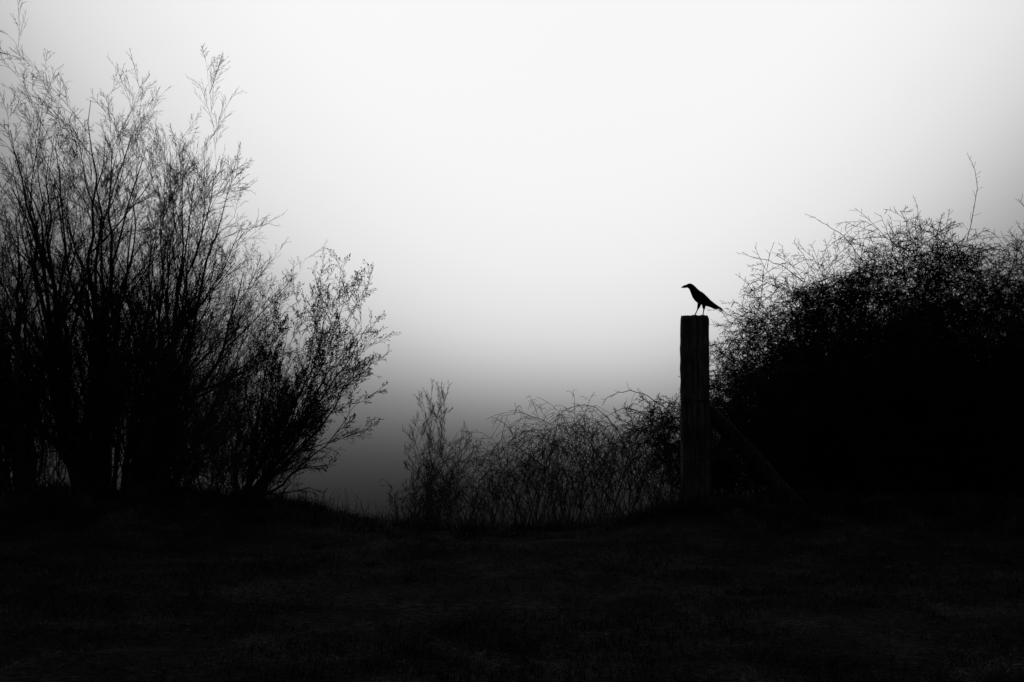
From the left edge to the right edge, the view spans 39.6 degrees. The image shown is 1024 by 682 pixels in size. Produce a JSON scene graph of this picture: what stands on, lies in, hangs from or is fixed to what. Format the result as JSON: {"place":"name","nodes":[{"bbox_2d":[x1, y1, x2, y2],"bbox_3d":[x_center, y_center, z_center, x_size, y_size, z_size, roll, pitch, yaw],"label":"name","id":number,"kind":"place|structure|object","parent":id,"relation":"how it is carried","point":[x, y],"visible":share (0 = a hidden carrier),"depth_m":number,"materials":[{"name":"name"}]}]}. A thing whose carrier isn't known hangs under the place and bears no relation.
{"place":"outdoors","nodes":[
{"label":"outdoors","id":0,"kind":"place"},
{"bbox_2d":[0,472,1023,681],"bbox_3d":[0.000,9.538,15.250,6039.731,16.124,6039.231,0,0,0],"label":"ground","id":1,"kind":"structure","parent":0,"point":[266,540],"depth_m":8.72,"materials":[{"name":"black plant"}]},
{"bbox_2d":[0,126,81,493],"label":"bare willow tree","id":2,"kind":"object","parent":1,"relation":"on","point":[17,387],"visible":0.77,"depth_m":15.02,"materials":[{"name":"black plant"}]},
{"bbox_2d":[0,0,220,492],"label":"bare willow tree","id":3,"kind":"object","parent":1,"relation":"on","point":[84,469],"visible":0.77,"depth_m":15.51,"materials":[{"name":"black plant"}]},
{"bbox_2d":[0,246,324,497],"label":"undergrowth scrub","id":4,"kind":"object","parent":1,"relation":"on","point":[223,457],"visible":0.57,"depth_m":15.04,"materials":[{"name":"black plant"}]},
{"bbox_2d":[22,43,304,491],"bbox_3d":[-3.963,-0.643,15.747,2.784,5.043,3.259,0,0,-34],"label":"bare willow tree","id":5,"kind":"object","parent":1,"relation":"on","point":[179,375],"visible":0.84,"depth_m":15.55,"materials":[{"name":"black plant"}]},
{"bbox_2d":[118,225,326,490],"bbox_3d":[-3.679,0.386,17.164,2.681,3.650,2.350,0,0,0],"label":"bare willow tree","id":6,"kind":"object","parent":1,"relation":"on","point":[215,357],"visible":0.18,"depth_m":17.05,"materials":[{"name":"black plant"}]},
{"bbox_2d":[222,248,396,497],"bbox_3d":[-2.048,0.375,15.071,1.919,2.804,2.002,0,0,0],"label":"bare sallow shrub","id":7,"kind":"object","parent":1,"relation":"on","point":[281,439],"visible":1,"depth_m":14.87,"materials":[{"name":"black plant"}]},
{"bbox_2d":[379,391,774,527],"bbox_3d":[0.757,1.439,15.344,4.410,1.939,2.600,0,0,0],"label":"bramble thicket","id":8,"kind":"object","parent":1,"relation":"on","point":[609,459],"visible":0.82,"depth_m":15.20,"materials":[{"name":"black plant"}]},
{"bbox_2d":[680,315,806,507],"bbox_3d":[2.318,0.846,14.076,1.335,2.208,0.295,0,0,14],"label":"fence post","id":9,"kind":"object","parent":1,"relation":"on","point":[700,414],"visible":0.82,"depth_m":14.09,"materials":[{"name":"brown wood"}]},
{"bbox_2d":[681,283,723,315],"bbox_3d":[1.899,-0.414,14.190,0.426,0.323,0.109,0,0,0],"label":"crow","id":10,"kind":"object","parent":9,"relation":"on","point":[700,298],"visible":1,"depth_m":14.16,"materials":[{"name":"black"}]},
{"bbox_2d":[541,279,1023,503],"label":"hawthorn bush","id":11,"kind":"object","parent":1,"relation":"on","point":[910,440],"visible":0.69,"depth_m":15.93,"materials":[{"name":"black plant"}]},
{"bbox_2d":[679,157,1023,503],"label":"hawthorn bush","id":12,"kind":"object","parent":1,"relation":"on","point":[845,301],"visible":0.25,"depth_m":16.79,"materials":[{"name":"black plant"}]},
{"bbox_2d":[0,0,1023,528],"label":"sky","id":13,"kind":"structure","parent":0,"point":[531,191],"materials":[{"name":"white"}]}
]}

